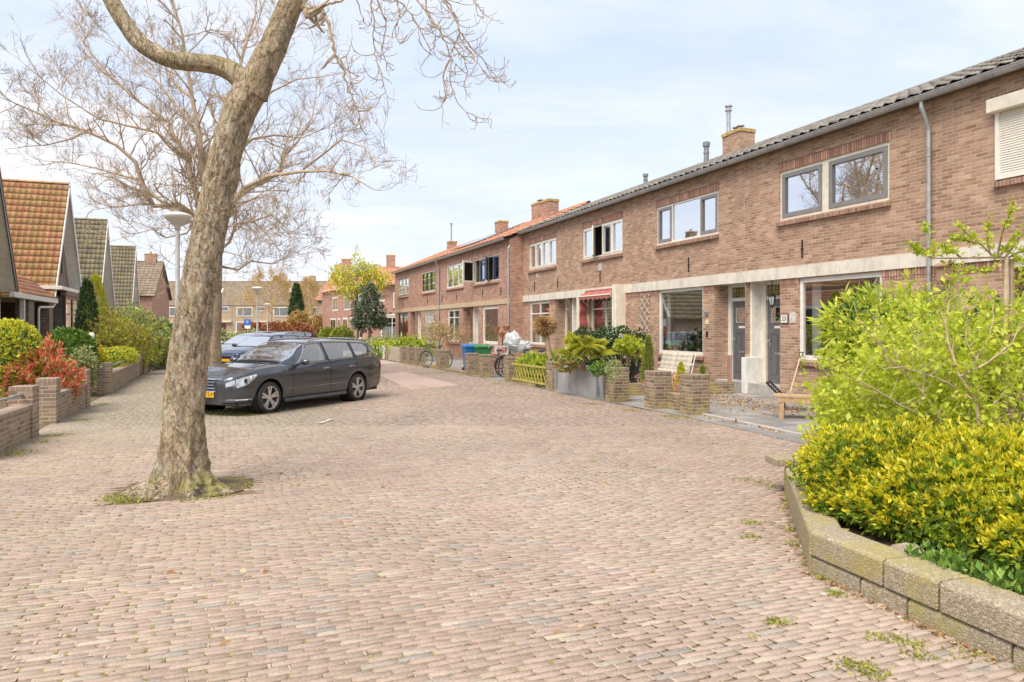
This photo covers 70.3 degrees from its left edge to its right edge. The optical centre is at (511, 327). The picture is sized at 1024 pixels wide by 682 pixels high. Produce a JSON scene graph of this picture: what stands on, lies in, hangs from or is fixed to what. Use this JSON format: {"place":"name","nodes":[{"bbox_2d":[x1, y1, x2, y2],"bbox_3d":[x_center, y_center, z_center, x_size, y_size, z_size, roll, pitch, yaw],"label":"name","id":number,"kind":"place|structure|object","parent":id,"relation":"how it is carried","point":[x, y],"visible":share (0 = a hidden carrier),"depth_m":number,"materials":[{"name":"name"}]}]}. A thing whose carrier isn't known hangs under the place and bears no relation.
{"place":"outdoors","nodes":[
{"label":"outdoors","id":0,"kind":"place"},
{"bbox_2d":[0,365,159,428],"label":"cottage garden ground","id":1,"kind":"structure","parent":0,"point":[93,396],"depth_m":17.47,"materials":[{"name":"soil"}]},
{"bbox_2d":[0,168,19,292],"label":"cottage","id":2,"kind":"structure","parent":1,"relation":"on","point":[8,279],"depth_m":26.13,"materials":[{"name":"brick"}]},
{"bbox_2d":[0,317,48,406],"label":"round bush","id":3,"kind":"object","parent":1,"relation":"on","point":[6,325],"visible":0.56,"depth_m":14.02,"materials":[{"name":"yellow plant"}]},
{"bbox_2d":[0,274,58,368],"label":"link building","id":4,"kind":"structure","parent":1,"relation":"on","point":[24,306],"depth_m":30.09,"materials":[{"name":"white paint"}]},
{"bbox_2d":[0,178,83,361],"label":"cottage","id":5,"kind":"structure","parent":1,"relation":"on","point":[42,231],"depth_m":34.65,"materials":[{"name":"tile"}]},
{"bbox_2d":[53,295,83,344],"bbox_3d":[-22.356,-0.250,36.614,0.688,2.500,5.300,0,0,-22],"label":"window","id":6,"kind":"structure","parent":5,"relation":"in","point":[64,313],"depth_m":34.27,"materials":[{"name":"white paint"}]},
{"bbox_2d":[0,332,86,403],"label":"photinia bush","id":7,"kind":"object","parent":1,"relation":"on","point":[57,362],"visible":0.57,"depth_m":14.06,"materials":[{"name":"red plant"}]},
{"bbox_2d":[41,325,99,373],"bbox_3d":[-10.982,0.825,18.001,1.402,1.754,1.439,0,0,0],"label":"bush","id":8,"kind":"object","parent":1,"relation":"on","point":[66,336],"visible":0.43,"depth_m":17.78,"materials":[{"name":"green plant"}]},
{"bbox_2d":[65,344,102,393],"bbox_3d":[-10.354,1.050,17.568,0.813,1.302,0.788,0,0,0],"label":"variegated bush","id":9,"kind":"object","parent":1,"relation":"on","point":[88,359],"visible":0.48,"depth_m":17.55,"materials":[{"name":"green plant"}]},
{"bbox_2d":[73,276,100,346],"bbox_3d":[-14.891,-0.009,25.482,0.968,3.570,0.920,0,0,0],"label":"column conifer","id":10,"kind":"object","parent":1,"relation":"on","point":[85,291],"depth_m":25.34,"materials":[{"name":"green plant"}]},
{"bbox_2d":[82,273,110,344],"bbox_3d":[-15.156,-0.112,26.496,1.058,3.773,1.088,0,0,0],"label":"column conifer","id":11,"kind":"object","parent":1,"relation":"on","point":[95,280],"depth_m":26.42,"materials":[{"name":"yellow plant"}]},
{"bbox_2d":[99,345,139,368],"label":"clipped hedge","id":12,"kind":"object","parent":1,"relation":"on","point":[122,353],"visible":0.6,"depth_m":22.32,"materials":[{"name":"yellow plant"}]},
{"bbox_2d":[84,308,165,373],"bbox_3d":[-13.908,0.539,25.637,2.631,2.435,2.376,0,0,0],"label":"forsythia bush","id":13,"kind":"object","parent":1,"relation":"on","point":[134,336],"visible":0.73,"depth_m":25.56,"materials":[{"name":"green plant"}]},
{"bbox_2d":[115,301,171,368],"bbox_3d":[-15.110,0.378,29.370,3.321,2.895,3.332,0,0,0],"label":"viburnum bush","id":14,"kind":"object","parent":1,"relation":"on","point":[137,314],"visible":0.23,"depth_m":29.31,"materials":[{"name":"green plant"}]},
{"bbox_2d":[221,281,241,336],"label":"terraced house","id":15,"kind":"structure","parent":0,"point":[231,288],"depth_m":122.58,"materials":[{"name":"brick"}]},
{"bbox_2d":[232,275,279,331],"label":"terraced house","id":16,"kind":"structure","parent":0,"point":[238,320],"depth_m":122.00,"materials":[{"name":"brick"}]},
{"bbox_2d":[269,276,315,322],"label":"terraced house","id":17,"kind":"structure","parent":0,"point":[281,316],"depth_m":122.00,"materials":[{"name":"brick"}]},
{"bbox_2d":[287,282,304,319],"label":"column conifer","id":18,"kind":"object","parent":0,"point":[296,299],"depth_m":95.53,"materials":[{"name":"green plant"}]},
{"bbox_2d":[164,337,435,363],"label":"road","id":19,"kind":"structure","parent":0,"point":[384,361],"depth_m":34.98,"materials":[{"name":"brick"}]},
{"bbox_2d":[74,217,114,313],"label":"cottage","id":20,"kind":"structure","parent":19,"relation":"on","point":[94,256],"depth_m":47.38,"materials":[{"name":"tile"}]},
{"bbox_2d":[107,245,139,317],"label":"cottage","id":21,"kind":"structure","parent":19,"relation":"on","point":[124,267],"depth_m":63.05,"materials":[{"name":"tile"}]},
{"bbox_2d":[136,253,172,327],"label":"house with dormer","id":22,"kind":"structure","parent":19,"relation":"on","point":[150,300],"depth_m":75.97,"materials":[{"name":"brick"}]},
{"bbox_2d":[231,265,312,330],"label":"birch tree","id":23,"kind":"object","parent":19,"relation":"on","point":[281,278],"visible":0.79,"depth_m":99.50,"materials":[{"name":"brown plant"}]},
{"bbox_2d":[235,320,316,335],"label":"copper hedge","id":24,"kind":"object","parent":19,"relation":"on","point":[284,326],"visible":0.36,"depth_m":82.84,"materials":[{"name":"brown plant"}]},
{"bbox_2d":[285,308,321,337],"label":"garden shrub","id":25,"kind":"object","parent":19,"relation":"on","point":[316,324],"visible":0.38,"depth_m":87.59,"materials":[{"name":"brown plant"}]},
{"bbox_2d":[288,276,322,318],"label":"birch tree","id":26,"kind":"object","parent":19,"relation":"on","point":[312,285],"visible":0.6,"depth_m":111.45,"materials":[{"name":"beige plant"}]},
{"bbox_2d":[324,244,392,340],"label":"tree","id":27,"kind":"object","parent":19,"relation":"on","point":[363,273],"visible":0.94,"depth_m":51.76,"materials":[{"name":"yellow plant"}]},
{"bbox_2d":[348,280,392,340],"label":"holly tree","id":28,"kind":"object","parent":19,"relation":"on","point":[374,317],"visible":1,"depth_m":49.69,"materials":[{"name":"green plant"}]},
{"bbox_2d":[391,223,469,343],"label":"terraced house","id":29,"kind":"structure","parent":19,"relation":"on","point":[405,300],"depth_m":52.43,"materials":[{"name":"brick"}]},
{"bbox_2d":[411,236,510,354],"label":"terraced house","id":30,"kind":"structure","parent":19,"relation":"on","point":[426,290],"depth_m":46.70,"materials":[{"name":"brick"}]},
{"bbox_2d":[421,270,434,294],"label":"window","id":31,"kind":"structure","parent":30,"relation":"in","point":[428,277],"depth_m":46.24,"materials":[{"name":"glass"}]},
{"bbox_2d":[321,255,401,341],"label":"corner house","id":32,"kind":"structure","parent":0,"point":[336,312],"depth_m":76.25,"materials":[{"name":"brick"}]},
{"bbox_2d":[46,364,723,426],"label":"pavement","id":33,"kind":"structure","parent":0,"point":[476,401],"depth_m":15.01,"materials":[{"name":"brick"}]},
{"bbox_2d":[35,369,89,423],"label":"garden wall","id":34,"kind":"structure","parent":33,"relation":"on","point":[56,405],"depth_m":12.93,"materials":[{"name":"beige brick"}]},
{"bbox_2d":[96,353,141,394],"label":"garden wall","id":35,"kind":"structure","parent":33,"relation":"on","point":[110,379],"depth_m":19.43,"materials":[{"name":"beige brick"}]},
{"bbox_2d":[162,212,192,307],"bbox_3d":[-7.084,-0.367,15.400,0.600,4.135,0.600,0,0,0],"label":"street lamp","id":36,"kind":"object","parent":33,"relation":"on","point":[177,220],"visible":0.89,"depth_m":15.36,"materials":[{"name":"white metal"}]},
{"bbox_2d":[0,0,421,365],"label":"bare plane tree","id":37,"kind":"object","parent":33,"relation":"on","point":[201,157],"visible":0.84,"depth_m":21.38,"materials":[{"name":"brown plant"}]},
{"bbox_2d":[222,334,304,362],"bbox_3d":[-9.823,1.002,29.035,2.202,1.474,4.088,0,0,25],"label":"parked car","id":38,"kind":"object","parent":33,"relation":"on","point":[241,348],"visible":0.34,"depth_m":28.32,"materials":[{"name":"metal"}]},
{"bbox_2d":[204,337,380,413],"bbox_3d":[-4.873,0.985,16.024,2.194,1.507,4.770,0,0,25],"label":"parked car","id":39,"kind":"object","parent":33,"relation":"on","point":[271,376],"visible":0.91,"depth_m":15.26,"materials":[{"name":"metal"}]},
{"bbox_2d":[1,372,698,456],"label":"grass tufts","id":40,"kind":"object","parent":33,"relation":"on","point":[86,419],"visible":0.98,"depth_m":11.32,"materials":[{"name":"green plant"}]},
{"bbox_2d":[381,372,456,388],"bbox_3d":[-3.198,1.696,23.711,1.623,0.001,7.811,0,0,-18],"label":"crossing strip","id":41,"kind":"object","parent":33,"relation":"on","point":[406,378],"visible":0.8,"depth_m":23.09,"materials":[{"name":"brick"}]},
{"bbox_2d":[0,403,1021,681],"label":"grass tufts","id":42,"kind":"object","parent":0,"point":[252,481],"visible":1,"depth_m":4.37,"materials":[{"name":"green plant"}]},
{"bbox_2d":[0,425,1023,681],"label":"pavement","id":43,"kind":"structure","parent":0,"point":[624,523],"depth_m":5.17,"materials":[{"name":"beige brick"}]},
{"bbox_2d":[0,385,38,452],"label":"garden wall","id":44,"kind":"structure","parent":43,"relation":"on","point":[19,419],"depth_m":10.80,"materials":[{"name":"beige brick"}]},
{"bbox_2d":[115,479,252,500],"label":"tree pit soil","id":45,"kind":"object","parent":43,"relation":"on","point":[179,496],"visible":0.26,"depth_m":7.42,"materials":[{"name":"brown soil"}]},
{"bbox_2d":[94,481,264,504],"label":"grass tufts","id":46,"kind":"object","parent":45,"relation":"on","point":[119,498],"visible":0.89,"depth_m":7.17,"materials":[{"name":"green plant"}]},
{"bbox_2d":[103,0,515,500],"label":"plane tree","id":47,"kind":"object","parent":45,"relation":"on","point":[182,463],"visible":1,"depth_m":7.50,"materials":[{"name":"brown plant"}]},
{"bbox_2d":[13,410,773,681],"bbox_3d":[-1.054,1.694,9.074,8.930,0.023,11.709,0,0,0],"label":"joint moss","id":48,"kind":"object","parent":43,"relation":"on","point":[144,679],"visible":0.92,"depth_m":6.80,"materials":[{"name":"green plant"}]},
{"bbox_2d":[784,466,809,525],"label":"concrete block","id":49,"kind":"structure","parent":43,"relation":"on","point":[791,492],"depth_m":6.65,"materials":[{"name":"grey concrete"}]},
{"bbox_2d":[765,454,799,466],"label":"end slab","id":50,"kind":"structure","parent":49,"relation":"on","point":[778,460],"depth_m":7.43,"materials":[{"name":"concrete"}]},
{"bbox_2d":[795,495,835,550],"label":"concrete block","id":51,"kind":"structure","parent":43,"relation":"on","point":[802,513],"depth_m":5.68,"materials":[{"name":"grey concrete"}]},
{"bbox_2d":[803,516,840,566],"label":"concrete block","id":52,"kind":"structure","parent":43,"relation":"on","point":[813,523],"depth_m":5.27,"materials":[{"name":"grey concrete"}]},
{"bbox_2d":[812,556,862,593],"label":"concrete block","id":53,"kind":"structure","parent":43,"relation":"on","point":[848,579],"depth_m":4.82,"materials":[{"name":"grey concrete"}]},
{"bbox_2d":[810,528,911,585],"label":"concrete block","id":54,"kind":"structure","parent":53,"relation":"on","point":[861,556],"depth_m":4.72,"materials":[{"name":"grey concrete"}]},
{"bbox_2d":[730,403,993,681],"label":"grass tufts","id":55,"kind":"object","parent":43,"relation":"on","point":[865,665],"visible":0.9,"depth_m":3.90,"materials":[{"name":"green plant"}]},
{"bbox_2d":[861,578,910,616],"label":"concrete block","id":56,"kind":"structure","parent":43,"relation":"on","point":[890,599],"depth_m":4.43,"materials":[{"name":"grey concrete"}]},
{"bbox_2d":[774,494,1023,678],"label":"debris","id":57,"kind":"object","parent":43,"relation":"on","point":[934,632],"visible":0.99,"depth_m":4.40,"materials":[{"name":"brown plant"}]},
{"bbox_2d":[908,599,1015,662],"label":"concrete block","id":58,"kind":"structure","parent":43,"relation":"on","point":[998,648],"depth_m":3.92,"materials":[{"name":"grey concrete"}]},
{"bbox_2d":[884,556,970,609],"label":"concrete block","id":59,"kind":"structure","parent":58,"relation":"on","point":[917,579],"depth_m":4.23,"materials":[{"name":"grey concrete"}]},
{"bbox_2d":[940,577,1023,647],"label":"concrete block","id":60,"kind":"structure","parent":58,"relation":"on","point":[997,611],"depth_m":3.82,"materials":[{"name":"grey concrete"}]},
{"bbox_2d":[0,0,1023,280],"label":"sky","id":61,"kind":"structure","parent":0,"point":[605,94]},
{"bbox_2d":[503,330,531,353],"bbox_3d":[0.214,0.573,27.597,1.120,0.907,0.725,0,0,0],"label":"plastic wrapped bundle","id":62,"kind":"object","parent":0,"point":[513,338],"visible":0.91,"depth_m":27.34,"materials":[{"name":"white plastic"}]},
{"bbox_2d":[390,356,956,444],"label":"garden ground","id":63,"kind":"structure","parent":0,"point":[790,421],"depth_m":14.42,"materials":[{"name":"grey concrete"}]},
{"bbox_2d":[369,333,437,359],"bbox_3d":[-5.929,1.068,37.529,4.348,1.514,2.367,0,0,36],"label":"yellow green shrub","id":64,"kind":"object","parent":63,"relation":"on","point":[420,343],"visible":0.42,"depth_m":37.11,"materials":[{"name":"green plant"}]},
{"bbox_2d":[419,315,474,359],"bbox_3d":[-3.573,0.406,39.470,2.823,2.610,6.041,0,0,-22],"label":"climbing shrub","id":65,"kind":"object","parent":63,"relation":"on","point":[441,332],"visible":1,"depth_m":38.41,"materials":[{"name":"brown plant"}]},
{"bbox_2d":[465,353,478,375],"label":"brick pillar","id":66,"kind":"structure","parent":63,"relation":"on","point":[471,363],"depth_m":25.62,"materials":[{"name":"brown brick"}]},
{"bbox_2d":[434,220,532,357],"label":"terraced house","id":67,"kind":"structure","parent":63,"relation":"on","point":[454,307],"depth_m":41.11,"materials":[{"name":"brick"}]},
{"bbox_2d":[445,263,463,290],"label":"window","id":68,"kind":"structure","parent":67,"relation":"in","point":[454,272],"depth_m":41.15,"materials":[{"name":"white glass"}]},
{"bbox_2d":[478,354,493,377],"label":"brick pillar","id":69,"kind":"structure","parent":63,"relation":"on","point":[486,365],"depth_m":24.37,"materials":[{"name":"brown brick"}]},
{"bbox_2d":[504,356,519,381],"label":"brick pillar","id":70,"kind":"structure","parent":63,"relation":"on","point":[509,368],"depth_m":22.40,"materials":[{"name":"brown brick"}]},
{"bbox_2d":[462,198,590,362],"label":"terraced house","id":71,"kind":"structure","parent":63,"relation":"on","point":[492,271],"depth_m":34.86,"materials":[{"name":"brick"}]},
{"bbox_2d":[462,254,498,286],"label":"window","id":72,"kind":"structure","parent":71,"relation":"in","point":[485,269],"depth_m":37.36,"materials":[{"name":"glass"}]},
{"bbox_2d":[483,306,497,346],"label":"window","id":73,"kind":"structure","parent":71,"relation":"in","point":[490,313],"depth_m":35.83,"materials":[{"name":"white paint"}]},
{"bbox_2d":[513,349,545,382],"bbox_3d":[0.653,1.204,22.099,1.218,1.080,1.441,0,0,0],"label":"shrub","id":74,"kind":"object","parent":63,"relation":"on","point":[523,358],"visible":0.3,"depth_m":21.87,"materials":[{"name":"green plant"}]},
{"bbox_2d":[531,314,558,360],"bbox_3d":[0.915,0.669,20.396,0.781,2.076,0.784,0,0,0],"label":"pollard tree","id":75,"kind":"object","parent":63,"relation":"on","point":[545,326],"visible":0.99,"depth_m":20.29,"materials":[{"name":"brown plant"}]},
{"bbox_2d":[530,351,562,381],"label":"shrub","id":76,"kind":"object","parent":63,"relation":"on","point":[537,361],"visible":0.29,"depth_m":20.77,"materials":[{"name":"green plant"}]},
{"bbox_2d":[546,361,565,390],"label":"brick pillar","id":77,"kind":"structure","parent":63,"relation":"on","point":[550,382],"depth_m":19.44,"materials":[{"name":"brown brick"}]},
{"bbox_2d":[512,363,545,384],"bbox_3d":[0.473,1.330,20.857,0.060,0.500,2.423,0,0,-22],"label":"lattice fence","id":78,"kind":"object","parent":77,"relation":"attached to","point":[529,380],"visible":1,"depth_m":20.76,"materials":[{"name":"yellow wood"}]},
{"bbox_2d":[558,365,601,397],"bbox_3d":[1.889,1.350,18.445,0.620,0.700,1.889,0,0,-26],"label":"planter","id":79,"kind":"object","parent":63,"relation":"on","point":[577,381],"visible":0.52,"depth_m":18.15,"materials":[{"name":"metal"}]},
{"bbox_2d":[553,331,617,371],"bbox_3d":[1.771,0.587,17.704,1.613,0.993,1.268,0,0,0],"label":"fan palm","id":80,"kind":"object","parent":79,"relation":"in","point":[577,347],"visible":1,"depth_m":17.41,"materials":[{"name":"green plant"}]},
{"bbox_2d":[513,180,651,362],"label":"terraced house","id":81,"kind":"structure","parent":63,"relation":"on","point":[545,267],"depth_m":30.92,"materials":[{"name":"brick"}]},
{"bbox_2d":[531,301,548,347],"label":"window","id":82,"kind":"structure","parent":81,"relation":"in","point":[537,308],"depth_m":31.96,"materials":[{"name":"white paint"}]},
{"bbox_2d":[527,237,556,273],"bbox_3d":[1.357,-3.075,31.386,0.371,1.310,3.120,0,0,-20],"label":"window","id":83,"kind":"structure","parent":81,"relation":"in","point":[542,253],"depth_m":31.29,"materials":[{"name":"glass"}]},
{"bbox_2d":[573,323,651,382],"bbox_3d":[2.919,0.807,21.570,2.882,1.875,1.094,0,0,-20],"label":"ivy hedge","id":84,"kind":"object","parent":63,"relation":"on","point":[601,334],"visible":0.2,"depth_m":21.45,"materials":[{"name":"green plant"}]},
{"bbox_2d":[605,367,628,401],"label":"brick pillar","id":85,"kind":"structure","parent":63,"relation":"on","point":[617,390],"depth_m":16.52,"materials":[{"name":"brown brick"}]},
{"bbox_2d":[561,141,721,365],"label":"terraced house","id":86,"kind":"structure","parent":63,"relation":"on","point":[602,259],"depth_m":25.95,"materials":[{"name":"brick"}]},
{"bbox_2d":[580,218,622,262],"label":"window","id":87,"kind":"structure","parent":86,"relation":"in","point":[604,239],"depth_m":26.11,"materials":[{"name":"white paint"}]},
{"bbox_2d":[592,296,611,338],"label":"window","id":88,"kind":"structure","parent":86,"relation":"in","point":[601,308],"depth_m":26.37,"materials":[{"name":"beige paint"}]},
{"bbox_2d":[632,363,651,382],"bbox_3d":[3.674,1.370,20.570,0.420,0.660,0.412,0,0,-20],"label":"pot","id":89,"kind":"object","parent":63,"relation":"on","point":[635,370],"visible":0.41,"depth_m":20.48,"materials":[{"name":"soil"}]},
{"bbox_2d":[610,334,644,365],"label":"potted shrub","id":90,"kind":"object","parent":89,"relation":"in","point":[625,345],"visible":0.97,"depth_m":20.37,"materials":[{"name":"green plant"}]},
{"bbox_2d":[638,334,654,382],"bbox_3d":[3.618,0.936,19.312,0.600,1.528,0.606,0,0,0],"label":"conifer","id":91,"kind":"object","parent":63,"relation":"on","point":[647,357],"visible":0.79,"depth_m":19.23,"materials":[{"name":"green plant"}]},
{"bbox_2d":[644,370,670,408],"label":"brick pillar","id":92,"kind":"structure","parent":63,"relation":"on","point":[657,386],"depth_m":15.12,"materials":[{"name":"brown brick"}]},
{"bbox_2d":[629,381,733,394],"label":"garden wall","id":93,"kind":"structure","parent":63,"relation":"on","point":[725,387],"depth_m":18.44,"materials":[{"name":"brick"}]},
{"bbox_2d":[680,373,709,414],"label":"brick pillar","id":94,"kind":"structure","parent":63,"relation":"on","point":[694,393],"depth_m":14.06,"materials":[{"name":"brown brick"}]},
{"bbox_2d":[632,392,822,416],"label":"leaf litter","id":95,"kind":"object","parent":63,"relation":"on","point":[747,400],"visible":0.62,"depth_m":15.65,"materials":[{"name":"brown plant"}]},
{"bbox_2d":[629,105,861,391],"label":"terraced house","id":96,"kind":"structure","parent":63,"relation":"on","point":[691,245],"depth_m":20.89,"materials":[{"name":"brick"}]},
{"bbox_2d":[653,191,718,249],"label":"window","id":97,"kind":"structure","parent":96,"relation":"in","point":[694,217],"depth_m":21.15,"materials":[{"name":"white paint"}]},
{"bbox_2d":[655,286,737,359],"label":"window","id":98,"kind":"structure","parent":96,"relation":"in","point":[680,309],"depth_m":22.34,"materials":[{"name":"glass"}]},
{"bbox_2d":[732,301,744,378],"bbox_3d":[6.193,0.357,19.537,0.128,2.106,0.852,0,0,-20],"label":"door","id":99,"kind":"structure","parent":96,"relation":"in","point":[738,339],"depth_m":19.73,"materials":[{"name":"wood"}]},
{"bbox_2d":[773,393,816,418],"bbox_3d":[5.536,1.478,13.395,1.350,0.445,0.435,0,0,22],"label":"wooden bench","id":100,"kind":"object","parent":63,"relation":"on","point":[783,398],"visible":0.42,"depth_m":13.39,"materials":[{"name":"brown wood"}]},
{"bbox_2d":[734,47,1023,411],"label":"terraced house","id":101,"kind":"structure","parent":63,"relation":"on","point":[835,204],"depth_m":16.28,"materials":[{"name":"brick"}]},
{"bbox_2d":[767,299,779,382],"bbox_3d":[6.682,0.357,18.228,0.128,2.106,0.852,0,0,-20],"label":"door","id":102,"kind":"structure","parent":101,"relation":"in","point":[773,340],"depth_m":18.40,"materials":[{"name":"wood"}]},
{"bbox_2d":[775,141,890,226],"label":"window","id":103,"kind":"structure","parent":101,"relation":"in","point":[859,177],"depth_m":15.87,"materials":[{"name":"glass"}]},
{"bbox_2d":[794,272,881,366],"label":"window","id":104,"kind":"structure","parent":101,"relation":"in","point":[813,290],"depth_m":16.90,"materials":[{"name":"white paint"}]},
{"bbox_2d":[806,265,1023,430],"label":"shrub","id":105,"kind":"object","parent":63,"relation":"on","point":[888,307],"visible":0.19,"depth_m":8.64,"materials":[{"name":"green plant"}]},
{"bbox_2d":[834,456,1013,580],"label":"planting bed soil","id":106,"kind":"structure","parent":63,"relation":"on","point":[868,535],"depth_m":5.24,"materials":[{"name":"black soil"}]},
{"bbox_2d":[783,412,1023,571],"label":"euonymus hedge","id":107,"kind":"object","parent":106,"relation":"on","point":[925,483],"visible":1,"depth_m":5.07,"materials":[{"name":"yellow plant"}]},
{"bbox_2d":[794,259,1023,475],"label":"lime green shrub","id":108,"kind":"object","parent":106,"relation":"on","point":[844,396],"visible":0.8,"depth_m":6.75,"materials":[{"name":"green plant"}]},
{"bbox_2d":[897,529,1023,595],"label":"ground cover","id":109,"kind":"object","parent":106,"relation":"on","point":[994,573],"visible":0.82,"depth_m":4.24,"materials":[{"name":"green plant"}]},
{"bbox_2d":[902,196,1023,423],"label":"young tree","id":110,"kind":"object","parent":106,"relation":"on","point":[1008,263],"visible":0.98,"depth_m":7.38,"materials":[{"name":"green plant"}]},
{"bbox_2d":[918,50,1023,401],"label":"terraced house","id":111,"kind":"structure","parent":63,"relation":"on","point":[977,145],"depth_m":12.77,"materials":[{"name":"brick"}]},
{"bbox_2d":[991,109,1023,187],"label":"window","id":112,"kind":"structure","parent":111,"relation":"in","point":[1018,180],"depth_m":12.25,"materials":[{"name":"beige paint"}]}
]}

